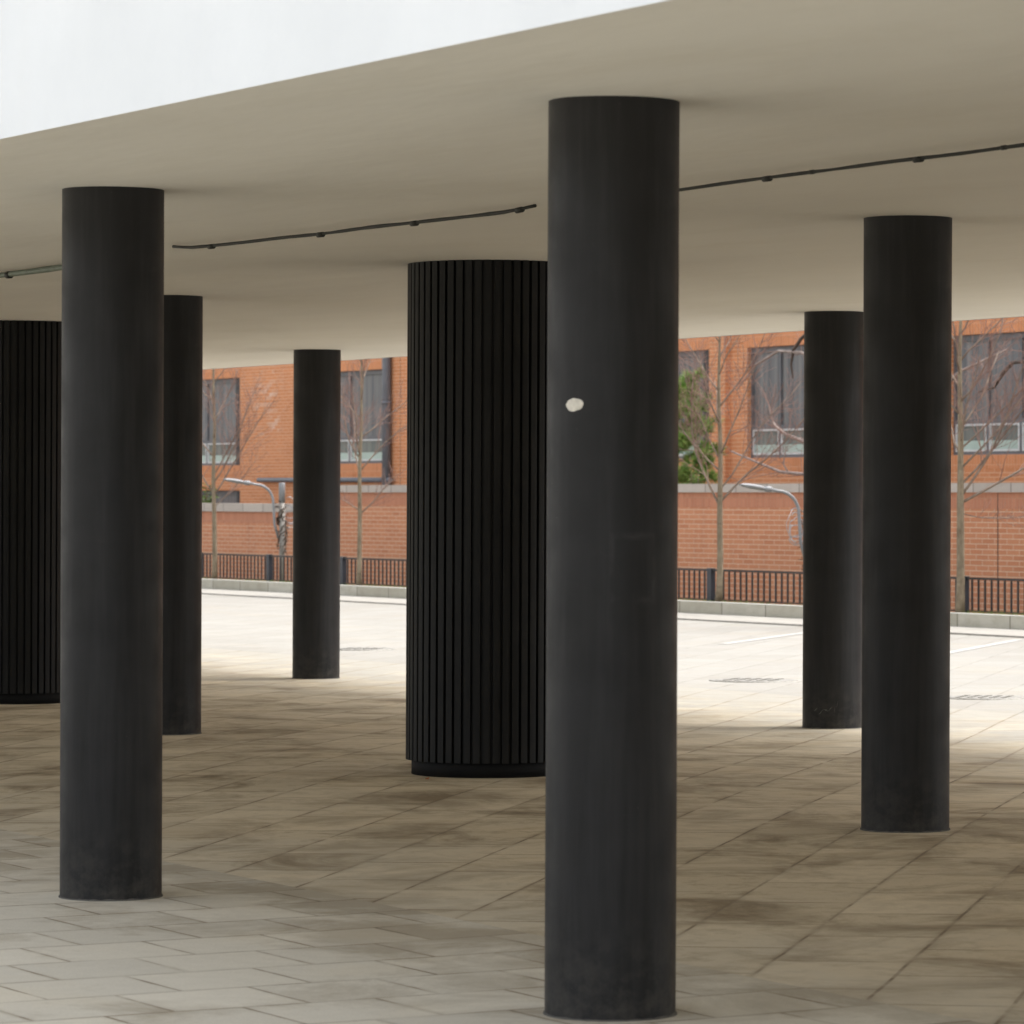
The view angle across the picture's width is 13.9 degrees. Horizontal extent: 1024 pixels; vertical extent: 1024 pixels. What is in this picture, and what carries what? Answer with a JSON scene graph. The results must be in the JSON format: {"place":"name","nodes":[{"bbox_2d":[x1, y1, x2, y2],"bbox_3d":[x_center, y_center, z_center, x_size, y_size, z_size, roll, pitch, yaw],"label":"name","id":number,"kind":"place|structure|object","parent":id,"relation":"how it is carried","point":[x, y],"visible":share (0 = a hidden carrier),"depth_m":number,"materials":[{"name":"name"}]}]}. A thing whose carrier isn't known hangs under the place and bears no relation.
{"place":"outdoors","nodes":[
{"label":"outdoors","id":0,"kind":"place"},
{"bbox_2d":[0,829,984,1023],"bbox_3d":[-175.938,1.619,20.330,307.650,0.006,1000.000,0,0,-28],"label":"plaza paving","id":1,"kind":"structure","parent":0,"point":[193,945],"depth_m":15.17,"materials":[{"name":"grey stone"}]},
{"bbox_2d":[58,186,163,900],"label":"round column","id":2,"kind":"structure","parent":1,"relation":"on","point":[111,617],"depth_m":17.66,"materials":[{"name":"black paint"}]},
{"bbox_2d":[543,96,679,1021],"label":"round column","id":3,"kind":"structure","parent":1,"relation":"on","point":[612,554],"depth_m":13.64,"materials":[{"name":"black paint"}]},
{"bbox_2d":[0,0,1023,369],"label":"white building","id":4,"kind":"structure","parent":3,"relation":"on","point":[226,120],"depth_m":15.45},
{"bbox_2d":[0,264,61,278],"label":"ceiling conduit","id":5,"kind":"object","parent":4,"relation":"attached to","point":[12,274],"visible":0.84,"depth_m":24.36,"materials":[{"name":"grey metal"}]},
{"bbox_2d":[172,204,536,248],"bbox_3d":[-0.835,-1.382,20.613,0.042,0.043,3.667,0,0,-31],"label":"ceiling conduit","id":6,"kind":"object","parent":4,"relation":"attached to","point":[410,223],"visible":1,"depth_m":20.41,"materials":[{"name":"black metal"}]},
{"bbox_2d":[679,143,1023,191],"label":"ceiling conduit","id":7,"kind":"object","parent":4,"relation":"attached to","point":[917,159],"visible":0.77,"depth_m":16.52,"materials":[{"name":"black metal"}]},
{"bbox_2d":[0,648,1023,1023],"bbox_3d":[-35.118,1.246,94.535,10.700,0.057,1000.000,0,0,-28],"label":"covered paving","id":8,"kind":"structure","parent":0,"point":[788,872],"depth_m":20.90,"materials":[{"name":"beige stone"}]},
{"bbox_2d":[0,320,61,703],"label":"ribbed casing","id":9,"kind":"object","parent":8,"relation":"on","point":[30,476],"visible":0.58,"depth_m":32.80,"materials":[{"name":"black metal"}]},
{"bbox_2d":[162,295,202,734],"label":"round column","id":10,"kind":"structure","parent":8,"relation":"on","point":[182,483],"depth_m":28.62,"materials":[{"name":"black paint"}]},
{"bbox_2d":[292,349,340,678],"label":"round column","id":11,"kind":"structure","parent":8,"relation":"on","point":[316,497],"depth_m":38.22,"materials":[{"name":"black paint"}]},
{"bbox_2d":[406,260,547,777],"bbox_3d":[-0.132,0.033,24.762,0.989,3.030,0.983,0,0,-28],"label":"ribbed casing","id":12,"kind":"object","parent":8,"relation":"on","point":[476,518],"visible":0.7,"depth_m":24.32,"materials":[{"name":"black metal"}]},
{"bbox_2d":[802,311,862,728],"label":"round column","id":13,"kind":"structure","parent":8,"relation":"on","point":[832,518],"depth_m":30.17,"materials":[{"name":"black paint"}]},
{"bbox_2d":[860,215,951,832],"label":"round column","id":14,"kind":"structure","parent":8,"relation":"on","point":[906,521],"depth_m":20.42,"materials":[{"name":"black paint"}]},
{"bbox_2d":[206,578,1009,614],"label":"verge","id":15,"kind":"structure","parent":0,"point":[736,602],"depth_m":58.26,"materials":[{"name":"soil"}]},
{"bbox_2d":[202,483,218,502],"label":"leafy shrub","id":16,"kind":"object","parent":15,"relation":"on","point":[206,500],"visible":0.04,"depth_m":89.83,"materials":[{"name":"green plant"}]},
{"bbox_2d":[202,552,265,579],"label":"railing bay","id":17,"kind":"object","parent":15,"relation":"on","point":[233,555],"visible":0.91,"depth_m":72.86,"materials":[{"name":"paint"}]},
{"bbox_2d":[202,367,281,578],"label":"bare tree","id":18,"kind":"object","parent":15,"relation":"on","point":[214,491],"visible":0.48,"depth_m":73.19,"materials":[{"name":"brown plant"}]},
{"bbox_2d":[223,478,292,581],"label":"bent arm lamp","id":19,"kind":"object","parent":15,"relation":"on","point":[280,520],"visible":0.87,"depth_m":72.49,"materials":[{"name":"grey paint"}]},
{"bbox_2d":[266,554,292,580],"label":"railing bay","id":20,"kind":"object","parent":15,"relation":"on","point":[269,567],"visible":0.35,"depth_m":71.28,"materials":[{"name":"paint"}]},
{"bbox_2d":[340,557,405,586],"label":"railing bay","id":21,"kind":"object","parent":15,"relation":"on","point":[344,570],"visible":0.77,"depth_m":68.13,"materials":[{"name":"paint"}]},
{"bbox_2d":[340,358,406,585],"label":"bare tree","id":22,"kind":"object","parent":15,"relation":"on","point":[360,435],"visible":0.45,"depth_m":68.04,"materials":[{"name":"brown plant"}]},
{"bbox_2d":[202,483,1023,614],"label":"brick garden wall","id":23,"kind":"structure","parent":15,"relation":"on","point":[756,535],"depth_m":64.44,"materials":[{"name":"brick"}]},
{"bbox_2d":[677,568,706,599],"bbox_3d":[2.058,1.037,59.807,0.070,0.522,2.929,0,0,-28],"label":"railing bay","id":24,"kind":"object","parent":15,"relation":"on","point":[694,570],"visible":0.36,"depth_m":58.90,"materials":[{"name":"paint"}]},
{"bbox_2d":[681,463,705,492],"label":"leafy shrub","id":25,"kind":"object","parent":15,"relation":"on","point":[691,480],"visible":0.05,"depth_m":70.60,"materials":[{"name":"green plant"}]},
{"bbox_2d":[678,365,726,492],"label":"leafy tree","id":26,"kind":"object","parent":15,"relation":"on","point":[684,442],"visible":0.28,"depth_m":71.55,"materials":[{"name":"green plant"}]},
{"bbox_2d":[678,333,803,601],"bbox_3d":[3.065,-1.378,57.925,2.533,5.334,2.220,0,0,-44],"label":"bare tree","id":27,"kind":"object","parent":15,"relation":"on","point":[719,498],"visible":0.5,"depth_m":57.94,"materials":[{"name":"brown plant"}]},
{"bbox_2d":[707,568,802,603],"bbox_3d":[3.476,1.050,57.117,0.070,0.522,3.149,0,0,-28],"label":"railing bay","id":28,"kind":"object","parent":15,"relation":"on","point":[710,584],"visible":0.83,"depth_m":57.46,"materials":[{"name":"paint"}]},
{"bbox_2d":[739,483,802,577],"bbox_3d":[3.652,0.597,57.091,1.269,1.978,0.393,0,0,-28],"label":"bent arm lamp","id":29,"kind":"object","parent":15,"relation":"on","point":[770,489],"visible":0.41,"depth_m":57.16,"materials":[{"name":"grey paint"}]},
{"bbox_2d":[698,325,1023,483],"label":"bare tree","id":30,"kind":"object","parent":15,"relation":"on","point":[793,352],"visible":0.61,"depth_m":66.76,"materials":[{"name":"brown plant"}]},
{"bbox_2d":[950,577,956,610],"bbox_3d":[4.939,1.062,54.339,0.070,0.522,3.129,0,0,-28],"label":"railing bay","id":31,"kind":"object","parent":15,"relation":"on","point":[955,578],"visible":0.06,"depth_m":53.11,"materials":[{"name":"paint"}]},
{"bbox_2d":[951,318,1023,612],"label":"bare tree","id":32,"kind":"object","parent":15,"relation":"on","point":[960,580],"visible":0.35,"depth_m":52.67,"materials":[{"name":"brown plant"}]},
{"bbox_2d":[965,576,1023,613],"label":"railing bay","id":33,"kind":"object","parent":15,"relation":"on","point":[967,578],"visible":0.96,"depth_m":52.37,"materials":[{"name":"paint"}]},
{"bbox_2d":[201,594,1023,713],"bbox_3d":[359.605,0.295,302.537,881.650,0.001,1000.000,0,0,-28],"label":"ground","id":34,"kind":"structure","parent":0,"point":[265,625],"depth_m":46.10,"materials":[{"name":"beige concrete"}]},
{"bbox_2d":[340,647,395,650],"bbox_3d":[-1.613,1.483,45.219,0.720,0.034,0.720,0,0,-28],"label":"manhole cover","id":35,"kind":"object","parent":34,"relation":"on","point":[360,649],"visible":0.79,"depth_m":44.99,"materials":[{"name":"metal"}]},
{"bbox_2d":[202,578,1023,629],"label":"kerb","id":36,"kind":"structure","parent":34,"relation":"on","point":[999,621],"depth_m":57.52,"materials":[{"name":"concrete"}]},
{"bbox_2d":[202,588,1023,637],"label":"gutter","id":37,"kind":"object","parent":34,"relation":"on","point":[992,632],"visible":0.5,"depth_m":56.07,"materials":[{"name":"concrete"}]},
{"bbox_2d":[709,678,797,682],"bbox_3d":[2.170,1.518,37.718,0.800,0.034,0.800,0,0,-28],"label":"manhole cover","id":38,"kind":"object","parent":34,"relation":"on","point":[755,680],"visible":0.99,"depth_m":37.54,"materials":[{"name":"metal"}]},
{"bbox_2d":[720,632,802,643],"bbox_3d":[3.047,1.459,49.031,0.128,0.001,4.667,0,0,17],"label":"parking line","id":39,"kind":"object","parent":34,"relation":"on","point":[762,638],"visible":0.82,"depth_m":48.51,"materials":[{"name":"white paint"}]},
{"bbox_2d":[950,639,1018,652],"bbox_3d":[5.126,1.473,45.944,0.125,0.001,4.667,0,0,17],"label":"parking line","id":40,"kind":"object","parent":34,"relation":"on","point":[970,648],"visible":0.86,"depth_m":45.99,"materials":[{"name":"white paint"}]},
{"bbox_2d":[950,695,1023,699],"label":"manhole cover","id":41,"kind":"object","parent":34,"relation":"on","point":[986,697],"visible":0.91,"depth_m":34.43,"materials":[{"name":"metal"}]},
{"bbox_2d":[202,317,1023,503],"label":"brick building","id":42,"kind":"structure","parent":0,"point":[383,377],"depth_m":78.97,"materials":[{"name":"orange brick"}]},
{"bbox_2d":[202,378,239,465],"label":"window","id":43,"kind":"structure","parent":42,"relation":"in","point":[207,441],"depth_m":99.05,"materials":[{"name":"grey glass"}]},
{"bbox_2d":[202,490,239,502],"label":"window","id":44,"kind":"structure","parent":42,"relation":"in","point":[234,497],"depth_m":98.76,"materials":[{"name":"grey glass"}]},
{"bbox_2d":[340,369,381,463],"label":"window","id":45,"kind":"structure","parent":42,"relation":"in","point":[372,386],"depth_m":92.13,"materials":[{"name":"grey glass"}]},
{"bbox_2d":[678,350,708,458],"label":"window","id":46,"kind":"structure","parent":42,"relation":"in","point":[705,352],"depth_m":79.40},
{"bbox_2d":[751,345,803,457],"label":"window","id":47,"kind":"structure","parent":42,"relation":"in","point":[782,362],"depth_m":77.01,"materials":[{"name":"grey glass"}]},
{"bbox_2d":[954,332,1023,454],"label":"window","id":48,"kind":"structure","parent":42,"relation":"in","point":[973,445],"depth_m":70.89,"materials":[{"name":"grey glass"}]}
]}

